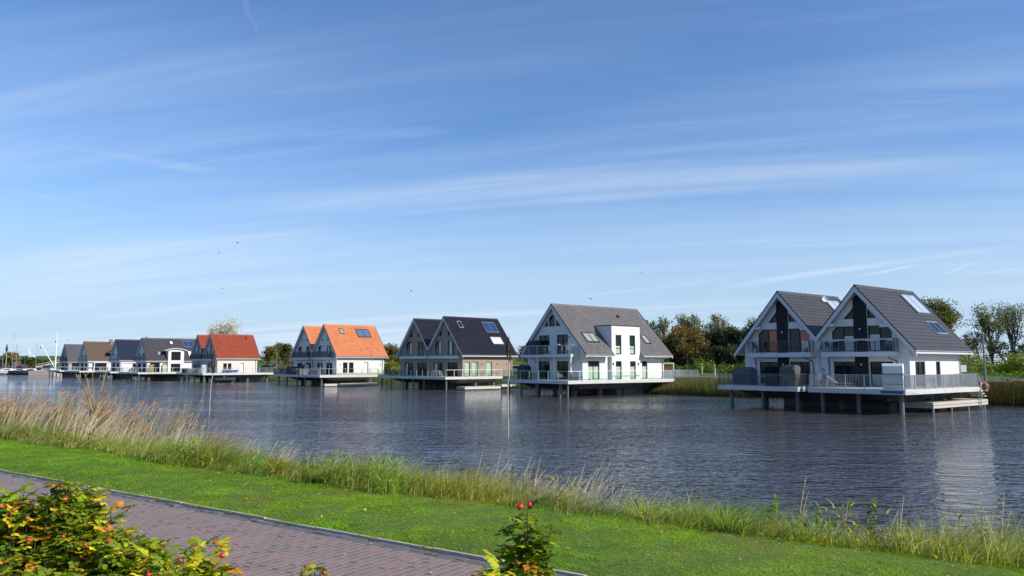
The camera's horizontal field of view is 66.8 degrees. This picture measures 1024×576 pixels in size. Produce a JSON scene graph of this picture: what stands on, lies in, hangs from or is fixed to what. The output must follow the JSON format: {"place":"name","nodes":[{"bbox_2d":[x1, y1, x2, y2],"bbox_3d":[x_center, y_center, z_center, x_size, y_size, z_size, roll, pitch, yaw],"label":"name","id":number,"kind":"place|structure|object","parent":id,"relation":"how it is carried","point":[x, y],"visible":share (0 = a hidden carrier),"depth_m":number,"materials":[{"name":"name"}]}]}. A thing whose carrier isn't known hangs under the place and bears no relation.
{"place":"outdoors","nodes":[
{"label":"outdoors","id":0,"kind":"place"},
{"bbox_2d":[0,475,487,575],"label":"path","id":1,"kind":"structure","parent":0,"point":[260,550],"depth_m":8.93,"materials":[{"name":"brick"}]},
{"bbox_2d":[0,356,691,366],"bbox_3d":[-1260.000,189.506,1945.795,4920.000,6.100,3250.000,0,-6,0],"label":"sea dike","id":2,"kind":"structure","parent":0,"point":[514,362],"depth_m":358.25,"materials":[{"name":"green plant"}]},
{"bbox_2d":[0,374,1023,556],"bbox_3d":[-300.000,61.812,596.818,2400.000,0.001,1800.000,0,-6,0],"label":"water","id":3,"kind":"structure","parent":0,"point":[719,447],"depth_m":36.12,"materials":[{"name":"blue liquid"}]},
{"bbox_2d":[8,366,32,374],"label":"motorboat","id":4,"kind":"object","parent":3,"relation":"on","point":[20,370],"visible":0.84,"depth_m":253.83,"materials":[{"name":"white plastic"}]},
{"bbox_2d":[28,371,59,374],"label":"quay","id":5,"kind":"structure","parent":3,"relation":"in","point":[38,373],"depth_m":244.56,"materials":[{"name":"stone"}]},
{"bbox_2d":[47,344,82,376],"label":"pile house","id":6,"kind":"structure","parent":3,"relation":"in","point":[70,353],"depth_m":216.38,"materials":[{"name":"white"}]},
{"bbox_2d":[64,339,113,377],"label":"pile house","id":7,"kind":"structure","parent":3,"relation":"in","point":[93,357],"depth_m":198.37,"materials":[{"name":"brown"}]},
{"bbox_2d":[92,363,106,370],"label":"window","id":8,"kind":"structure","parent":7,"relation":"in","point":[97,365],"depth_m":197.79,"materials":[{"name":"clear glass"}]},
{"bbox_2d":[94,337,146,378],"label":"pile house","id":9,"kind":"structure","parent":3,"relation":"in","point":[123,353],"depth_m":180.82,"materials":[{"name":"blue"}]},
{"bbox_2d":[118,338,195,380],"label":"pile house","id":10,"kind":"structure","parent":3,"relation":"in","point":[172,354],"depth_m":166.13,"materials":[{"name":"white paint"}]},
{"bbox_2d":[209,354,214,414],"bbox_3d":[-20.715,6.907,53.583,0.345,4.873,0.259,0,-6,0],"label":"channel marker","id":11,"kind":"object","parent":3,"relation":"in","point":[213,364],"visible":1,"depth_m":53.64,"materials":[{"name":"brown wood"}]},
{"bbox_2d":[212,376,235,381],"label":"motorboat","id":12,"kind":"object","parent":3,"relation":"on","point":[227,379],"visible":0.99,"depth_m":145.49,"materials":[{"name":"grey plastic"}]},
{"bbox_2d":[176,334,272,382],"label":"pile house","id":13,"kind":"structure","parent":3,"relation":"in","point":[240,353],"depth_m":152.30,"materials":[{"name":"white paint"}]},
{"bbox_2d":[274,324,388,386],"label":"pile house","id":14,"kind":"structure","parent":3,"relation":"in","point":[336,353],"depth_m":127.48,"materials":[{"name":"orange"}]},
{"bbox_2d":[336,383,377,385],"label":"floating raft","id":15,"kind":"object","parent":3,"relation":"on","point":[345,384],"visible":1,"depth_m":123.59,"materials":[{"name":"grey wood"}]},
{"bbox_2d":[377,316,517,389],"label":"pile house","id":16,"kind":"structure","parent":3,"relation":"in","point":[464,351],"depth_m":110.91,"materials":[{"name":"black brick"}]},
{"bbox_2d":[405,362,412,374],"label":"window","id":17,"kind":"structure","parent":16,"relation":"in","point":[408,365],"depth_m":116.00,"materials":[{"name":"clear glass"}]},
{"bbox_2d":[418,342,424,354],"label":"window","id":18,"kind":"structure","parent":16,"relation":"in","point":[421,346],"depth_m":114.00,"materials":[{"name":"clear glass"}]},
{"bbox_2d":[418,362,426,375],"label":"window","id":19,"kind":"structure","parent":16,"relation":"in","point":[421,365],"depth_m":113.45,"materials":[{"name":"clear glass"}]},
{"bbox_2d":[435,341,441,354],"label":"window","id":20,"kind":"structure","parent":16,"relation":"in","point":[438,347],"depth_m":110.95,"materials":[{"name":"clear glass"}]},
{"bbox_2d":[434,362,442,375],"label":"window","id":21,"kind":"structure","parent":16,"relation":"in","point":[437,365],"depth_m":110.75,"materials":[{"name":"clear glass"}]},
{"bbox_2d":[448,341,454,354],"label":"window","id":22,"kind":"structure","parent":16,"relation":"in","point":[451,344],"depth_m":108.82,"materials":[{"name":"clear glass"}]},
{"bbox_2d":[448,362,457,375],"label":"window","id":23,"kind":"structure","parent":16,"relation":"in","point":[452,366],"depth_m":108.22,"materials":[{"name":"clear glass"}]},
{"bbox_2d":[472,362,477,375],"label":"window","id":24,"kind":"structure","parent":16,"relation":"in","point":[474,364],"depth_m":108.15,"materials":[{"name":"glass"}]},
{"bbox_2d":[456,386,500,389],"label":"floating raft","id":25,"kind":"object","parent":3,"relation":"on","point":[477,387],"visible":1,"depth_m":106.26,"materials":[{"name":"white wood"}]},
{"bbox_2d":[506,336,510,438],"bbox_3d":[-0.165,4.962,36.591,0.274,5.440,0.267,0,-6,0],"label":"channel marker","id":26,"kind":"object","parent":3,"relation":"in","point":[508,349],"visible":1,"depth_m":36.68,"materials":[{"name":"brown wood"}]},
{"bbox_2d":[502,303,698,397],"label":"pile house","id":27,"kind":"structure","parent":3,"relation":"in","point":[621,351],"depth_m":87.76,"materials":[{"name":"white paint"}]},
{"bbox_2d":[517,365,530,378],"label":"covered beach chair","id":28,"kind":"object","parent":27,"relation":"on","point":[524,369],"visible":0.88,"depth_m":87.81,"materials":[{"name":"fabric"}]},
{"bbox_2d":[526,340,540,354],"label":"covered beach chair","id":29,"kind":"object","parent":27,"relation":"on","point":[535,347],"visible":0.98,"depth_m":88.71,"materials":[{"name":"fabric"}]},
{"bbox_2d":[539,361,549,378],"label":"window","id":30,"kind":"structure","parent":27,"relation":"in","point":[544,366],"depth_m":88.73,"materials":[{"name":"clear glass"}]},
{"bbox_2d":[540,335,549,353],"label":"window","id":31,"kind":"structure","parent":27,"relation":"in","point":[544,339],"depth_m":88.98,"materials":[{"name":"clear glass"}]},
{"bbox_2d":[557,334,567,353],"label":"window","id":32,"kind":"structure","parent":27,"relation":"in","point":[562,340],"depth_m":86.71,"materials":[{"name":"clear glass"}]},
{"bbox_2d":[557,361,568,378],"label":"window","id":33,"kind":"structure","parent":27,"relation":"in","point":[562,366],"depth_m":86.29,"materials":[{"name":"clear glass"}]},
{"bbox_2d":[588,361,598,379],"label":"window","id":34,"kind":"structure","parent":27,"relation":"in","point":[593,364],"depth_m":85.04,"materials":[{"name":"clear glass"}]},
{"bbox_2d":[718,284,985,414],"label":"pile house","id":35,"kind":"structure","parent":3,"relation":"in","point":[857,325],"depth_m":61.05,"materials":[{"name":"white paint"}]},
{"bbox_2d":[732,367,757,384],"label":"covered beach chair","id":36,"kind":"object","parent":35,"relation":"on","point":[744,370],"visible":0.71,"depth_m":65.43,"materials":[{"name":"fabric"}]},
{"bbox_2d":[759,329,776,352],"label":"window","id":37,"kind":"structure","parent":35,"relation":"in","point":[765,335],"depth_m":66.76,"materials":[{"name":"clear glass"}]},
{"bbox_2d":[760,362,777,383],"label":"window","id":38,"kind":"structure","parent":35,"relation":"in","point":[769,368],"depth_m":66.63,"materials":[{"name":"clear glass"}]},
{"bbox_2d":[765,375,779,385],"bbox_3d":[20.671,7.313,61.249,0.859,0.852,1.120,4,-7,-38],"label":"covered box","id":39,"kind":"object","parent":35,"relation":"on","point":[769,381],"visible":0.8,"depth_m":60.98,"materials":[{"name":"fabric"}]},
{"bbox_2d":[779,365,801,386],"bbox_3d":[21.674,6.827,60.427,1.028,1.658,1.370,4,-7,-38],"label":"covered beach chair","id":40,"kind":"object","parent":35,"relation":"on","point":[788,370],"visible":0.97,"depth_m":60.03,"materials":[{"name":"fabric"}]},
{"bbox_2d":[789,328,808,351],"bbox_3d":[23.880,4.337,64.458,0.070,1.960,1.840,4,-7,-38],"label":"window","id":41,"kind":"structure","parent":35,"relation":"in","point":[795,335],"depth_m":64.61,"materials":[{"name":"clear glass"}]},
{"bbox_2d":[791,362,810,384],"bbox_3d":[23.891,7.038,64.186,0.070,1.890,1.800,4,-7,-38],"label":"window","id":42,"kind":"structure","parent":35,"relation":"in","point":[805,366],"depth_m":63.97,"materials":[{"name":"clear glass"}]},
{"bbox_2d":[832,326,853,351],"bbox_3d":[26.243,4.044,61.459,0.070,1.960,1.840,4,-7,-38],"label":"window","id":43,"kind":"structure","parent":35,"relation":"in","point":[840,332],"depth_m":61.44,"materials":[{"name":"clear glass"}]},
{"bbox_2d":[834,362,855,385],"bbox_3d":[26.257,6.745,61.183,0.070,1.890,1.790,4,-7,-38],"label":"window","id":44,"kind":"structure","parent":35,"relation":"in","point":[839,367],"depth_m":61.22,"materials":[{"name":"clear glass"}]},
{"bbox_2d":[868,325,891,350],"bbox_3d":[28.069,3.818,59.147,0.070,1.960,1.840,4,-7,-38],"label":"window","id":45,"kind":"structure","parent":35,"relation":"in","point":[875,331],"depth_m":59.23,"materials":[{"name":"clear glass"}]},
{"bbox_2d":[870,361,892,386],"bbox_3d":[28.079,6.519,58.874,0.070,1.890,1.800,4,-7,-38],"label":"window","id":46,"kind":"structure","parent":35,"relation":"in","point":[875,367],"depth_m":59.21,"materials":[{"name":"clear glass"}]},
{"bbox_2d":[882,363,903,388],"bbox_3d":[26.546,6.145,54.073,1.320,1.782,1.056,-3,-7,32],"label":"beach chair","id":47,"kind":"object","parent":35,"relation":"on","point":[894,370],"visible":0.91,"depth_m":53.67,"materials":[{"name":"white fabric"}]},
{"bbox_2d":[915,361,924,386],"bbox_3d":[30.525,6.453,58.243,1.600,1.880,0.070,4,-7,-38],"label":"window","id":48,"kind":"structure","parent":35,"relation":"in","point":[919,365],"depth_m":58.37,"materials":[{"name":"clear glass"}]},
{"bbox_2d":[904,398,987,412],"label":"jetty","id":49,"kind":"object","parent":3,"relation":"in","point":[954,402],"visible":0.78,"depth_m":57.45,"materials":[{"name":"white wood"}]},
{"bbox_2d":[0,438,1023,575],"bbox_3d":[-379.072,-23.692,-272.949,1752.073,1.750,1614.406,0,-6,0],"label":"ground","id":50,"kind":"structure","parent":0,"point":[597,568],"depth_m":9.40,"materials":[{"name":"green plant"}]},
{"bbox_2d":[68,369,117,438],"bbox_3d":[-11.810,3.767,21.958,1.554,3.003,0.595,0,-6,0],"label":"clump","id":51,"kind":"object","parent":50,"relation":"on","point":[95,408],"visible":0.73,"depth_m":21.98,"materials":[{"name":"yellow plant"}]},
{"bbox_2d":[0,389,247,450],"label":"reed culms","id":52,"kind":"object","parent":50,"relation":"on","point":[104,420],"visible":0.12,"depth_m":23.44,"materials":[{"name":"beige plant"}]},
{"bbox_2d":[0,387,236,449],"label":"reed plumes","id":53,"kind":"object","parent":52,"relation":"attached to","point":[81,409],"visible":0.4,"depth_m":23.61,"materials":[{"name":"beige plant"}]},
{"bbox_2d":[0,472,566,575],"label":"gutter course","id":54,"kind":"object","parent":50,"relation":"on","point":[374,543],"visible":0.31,"depth_m":9.95,"materials":[{"name":"concrete"}]},
{"bbox_2d":[0,469,586,575],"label":"kerb","id":55,"kind":"structure","parent":50,"relation":"on","point":[474,556],"depth_m":9.90,"materials":[{"name":"concrete"}]},
{"bbox_2d":[4,470,443,550],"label":"edge tufts","id":56,"kind":"object","parent":55,"relation":"on","point":[205,506],"visible":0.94,"depth_m":11.45,"materials":[{"name":"green plant"}]},
{"bbox_2d":[2,439,953,575],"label":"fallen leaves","id":57,"kind":"object","parent":50,"relation":"on","point":[416,520],"visible":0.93,"depth_m":10.50,"materials":[{"name":"brown plant"}]},
{"bbox_2d":[3,395,963,547],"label":"dry stalks","id":58,"kind":"object","parent":50,"relation":"on","point":[130,431],"visible":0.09,"depth_m":18.11,"materials":[{"name":"beige plant"}]},
{"bbox_2d":[0,412,1023,571],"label":"bank grass","id":59,"kind":"structure","parent":50,"relation":"on","point":[145,452],"depth_m":12.35,"materials":[{"name":"green plant"}]},
{"bbox_2d":[12,410,1022,561],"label":"seed heads","id":60,"kind":"object","parent":59,"relation":"on","point":[382,465],"visible":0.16,"depth_m":13.98,"materials":[{"name":"plant"}]},
{"bbox_2d":[1,421,1023,567],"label":"bank weeds","id":61,"kind":"object","parent":50,"relation":"on","point":[856,526],"visible":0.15,"depth_m":11.55,"materials":[{"name":"green plant"}]},
{"bbox_2d":[762,494,781,532],"bbox_3d":[3.560,3.382,10.622,0.243,1.086,0.311,5,-8,-44],"label":"willowherb","id":62,"kind":"object","parent":50,"relation":"on","point":[774,504],"visible":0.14,"depth_m":10.63,"materials":[{"name":"green plant"}]},
{"bbox_2d":[861,497,881,543],"bbox_3d":[4.490,3.153,9.689,0.280,1.074,0.228,0,-6,0],"label":"willowherb","id":63,"kind":"object","parent":50,"relation":"on","point":[870,511],"visible":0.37,"depth_m":9.72,"materials":[{"name":"green plant"}]},
{"bbox_2d":[977,492,995,554],"bbox_3d":[5.315,2.817,8.695,0.206,1.016,0.157,-4,-7,34],"label":"dead stalk","id":64,"kind":"object","parent":50,"relation":"on","point":[981,510],"visible":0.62,"depth_m":8.72,"materials":[{"name":"brown plant"}]},
{"bbox_2d":[1000,495,1010,554],"bbox_3d":[5.511,2.849,8.707,0.199,1.082,0.127,0,-6,0],"label":"dead stalk","id":65,"kind":"object","parent":50,"relation":"on","point":[1003,505],"visible":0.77,"depth_m":8.72,"materials":[{"name":"brown plant"}]},
{"bbox_2d":[0,0,1023,363],"label":"sky","id":66,"kind":"structure","parent":0,"point":[506,161],"materials":[{"name":"blue"}]},
{"bbox_2d":[7,367,1023,405],"bbox_3d":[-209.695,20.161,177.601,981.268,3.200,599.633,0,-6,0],"label":"bank","id":67,"kind":"structure","parent":0,"point":[378,380],"depth_m":113.17,"materials":[{"name":"green plant"}]},
{"bbox_2d":[2,351,19,367],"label":"broadleaf tree","id":68,"kind":"object","parent":67,"relation":"on","point":[9,358],"visible":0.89,"depth_m":286.38,"materials":[{"name":"green plant"}]},
{"bbox_2d":[18,355,39,366],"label":"broadleaf tree","id":69,"kind":"object","parent":67,"relation":"on","point":[30,361],"visible":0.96,"depth_m":283.87,"materials":[{"name":"green plant"}]},
{"bbox_2d":[205,316,243,334],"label":"willow tree","id":70,"kind":"object","parent":67,"relation":"on","point":[226,328],"visible":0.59,"depth_m":194.80,"materials":[{"name":"green plant"}]},
{"bbox_2d":[259,345,278,365],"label":"broadleaf tree","id":71,"kind":"object","parent":67,"relation":"on","point":[270,353],"visible":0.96,"depth_m":180.69,"materials":[{"name":"green plant"}]},
{"bbox_2d":[26,368,525,388],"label":"distant shore reeds","id":72,"kind":"object","parent":67,"relation":"on","point":[516,385],"visible":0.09,"depth_m":132.53,"materials":[{"name":"green plant"}]},
{"bbox_2d":[277,343,293,365],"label":"broadleaf tree","id":73,"kind":"object","parent":67,"relation":"on","point":[285,351],"visible":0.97,"depth_m":174.66,"materials":[{"name":"green plant"}]},
{"bbox_2d":[384,342,398,365],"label":"broadleaf tree","id":74,"kind":"object","parent":67,"relation":"on","point":[392,350],"visible":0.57,"depth_m":148.71,"materials":[{"name":"green plant"}]},
{"bbox_2d":[384,360,400,373],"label":"hedge","id":75,"kind":"object","parent":67,"relation":"on","point":[390,366],"visible":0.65,"depth_m":136.16,"materials":[{"name":"green plant"}]},
{"bbox_2d":[386,355,400,367],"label":"bush","id":76,"kind":"object","parent":67,"relation":"on","point":[395,359],"visible":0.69,"depth_m":139.27,"materials":[{"name":"green plant"}]},
{"bbox_2d":[523,377,783,398],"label":"shore reeds","id":77,"kind":"object","parent":67,"relation":"on","point":[701,386],"visible":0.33,"depth_m":87.02,"materials":[{"name":"green plant"}]},
{"bbox_2d":[649,313,669,340],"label":"poplar tree","id":78,"kind":"object","parent":67,"relation":"on","point":[662,327],"visible":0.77,"depth_m":139.74,"materials":[{"name":"green plant"}]},
{"bbox_2d":[661,335,681,365],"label":"maple tree","id":79,"kind":"object","parent":67,"relation":"on","point":[667,344],"visible":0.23,"depth_m":122.19,"materials":[{"name":"green plant"}]},
{"bbox_2d":[664,349,693,369],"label":"oak tree","id":80,"kind":"object","parent":67,"relation":"on","point":[683,363],"visible":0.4,"depth_m":121.82,"materials":[{"name":"green plant"}]},
{"bbox_2d":[667,313,692,330],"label":"poplar tree","id":81,"kind":"object","parent":67,"relation":"on","point":[682,320],"visible":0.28,"depth_m":142.74,"materials":[{"name":"green plant"}]},
{"bbox_2d":[661,324,710,368],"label":"maple tree","id":82,"kind":"object","parent":67,"relation":"on","point":[683,338],"visible":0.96,"depth_m":120.37,"materials":[{"name":"brown plant"}]},
{"bbox_2d":[688,312,710,370],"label":"poplar tree","id":83,"kind":"object","parent":67,"relation":"on","point":[694,320],"visible":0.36,"depth_m":143.33,"materials":[{"name":"green plant"}]},
{"bbox_2d":[664,357,744,372],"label":"hedge","id":84,"kind":"object","parent":67,"relation":"on","point":[710,368],"visible":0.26,"depth_m":105.32,"materials":[{"name":"green plant"}]},
{"bbox_2d":[690,344,725,371],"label":"oak tree","id":85,"kind":"object","parent":67,"relation":"on","point":[709,355],"visible":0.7,"depth_m":119.32,"materials":[{"name":"green plant"}]},
{"bbox_2d":[698,328,720,371],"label":"oak tree","id":86,"kind":"object","parent":67,"relation":"on","point":[709,335],"visible":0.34,"depth_m":126.53,"materials":[{"name":"green plant"}]},
{"bbox_2d":[704,313,729,370],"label":"poplar tree","id":87,"kind":"object","parent":67,"relation":"on","point":[715,324],"visible":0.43,"depth_m":141.15,"materials":[{"name":"green plant"}]},
{"bbox_2d":[707,323,739,369],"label":"oak tree","id":88,"kind":"object","parent":67,"relation":"on","point":[724,337],"visible":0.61,"depth_m":125.03,"materials":[{"name":"green plant"}]},
{"bbox_2d":[715,344,744,368],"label":"oak tree","id":89,"kind":"object","parent":67,"relation":"on","point":[728,352],"visible":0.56,"depth_m":117.85,"materials":[{"name":"green plant"}]},
{"bbox_2d":[730,320,753,365],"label":"oak tree","id":90,"kind":"object","parent":67,"relation":"on","point":[740,336],"visible":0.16,"depth_m":123.09,"materials":[{"name":"green plant"}]},
{"bbox_2d":[920,296,971,331],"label":"poplar tree","id":91,"kind":"object","parent":67,"relation":"on","point":[945,314],"visible":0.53,"depth_m":102.83,"materials":[{"name":"green plant"}]},
{"bbox_2d":[960,329,1002,374],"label":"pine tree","id":92,"kind":"object","parent":67,"relation":"on","point":[978,340],"visible":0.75,"depth_m":99.18,"materials":[{"name":"green plant"}]},
{"bbox_2d":[978,332,986,389],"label":"lamp post","id":93,"kind":"object","parent":67,"relation":"on","point":[984,367],"visible":0.95,"depth_m":65.66,"materials":[{"name":"grey metal"}]},
{"bbox_2d":[945,381,1023,405],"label":"reeds","id":94,"kind":"object","parent":67,"relation":"on","point":[1013,392],"visible":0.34,"depth_m":66.39,"materials":[{"name":"green plant"}]},
{"bbox_2d":[966,300,1012,367],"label":"poplar tree","id":95,"kind":"object","parent":67,"relation":"on","point":[984,322],"visible":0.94,"depth_m":104.88,"materials":[{"name":"green plant"}]},
{"bbox_2d":[960,352,1023,375],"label":"hedge","id":96,"kind":"object","parent":67,"relation":"on","point":[1011,365],"visible":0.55,"depth_m":85.68,"materials":[{"name":"green plant"}]},
{"bbox_2d":[962,364,1023,376],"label":"hedge","id":97,"kind":"object","parent":67,"relation":"on","point":[1012,374],"visible":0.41,"depth_m":80.14,"materials":[{"name":"green plant"}]},
{"bbox_2d":[985,339,1023,366],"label":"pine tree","id":98,"kind":"object","parent":67,"relation":"on","point":[1004,346],"visible":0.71,"depth_m":98.20,"materials":[{"name":"green plant"}]},
{"bbox_2d":[993,303,1023,348],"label":"poplar tree","id":99,"kind":"object","parent":67,"relation":"on","point":[1010,325],"visible":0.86,"depth_m":109.47,"materials":[{"name":"green plant"}]},
{"bbox_2d":[395,372,1023,380],"bbox_3d":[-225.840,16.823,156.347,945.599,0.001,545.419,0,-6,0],"label":"road","id":100,"kind":"structure","parent":0,"point":[724,376],"depth_m":95.41,"materials":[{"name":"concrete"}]},
{"bbox_2d":[257,365,277,371],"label":"parked car","id":101,"kind":"object","parent":100,"relation":"on","point":[270,367],"visible":0.76,"depth_m":166.34,"materials":[{"name":"grey paint"}]},
{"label":"rose bed","id":102,"kind":"structure","parent":0,"visible":0},
{"bbox_2d":[0,477,186,575],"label":"rose bush","id":103,"kind":"object","parent":102,"relation":"on","point":[70,533],"visible":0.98,"depth_m":4.36,"materials":[{"name":"green plant"}]},
{"bbox_2d":[129,534,243,575],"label":"rose bush","id":104,"kind":"object","parent":102,"relation":"on","point":[205,568],"visible":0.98,"depth_m":3.87,"materials":[{"name":"green plant"}]},
{"bbox_2d":[218,562,330,575],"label":"rose bush","id":105,"kind":"object","parent":102,"relation":"on","point":[307,570],"visible":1,"depth_m":3.72,"materials":[{"name":"green plant"}]},
{"bbox_2d":[493,494,566,575],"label":"rose bush","id":106,"kind":"object","parent":102,"relation":"on","point":[525,556],"visible":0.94,"depth_m":3.81,"materials":[{"name":"green plant"}]},
{"bbox_2d":[471,549,615,575],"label":"rose bush","id":107,"kind":"object","parent":102,"relation":"on","point":[494,570],"visible":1,"depth_m":3.68,"materials":[{"name":"green plant"}]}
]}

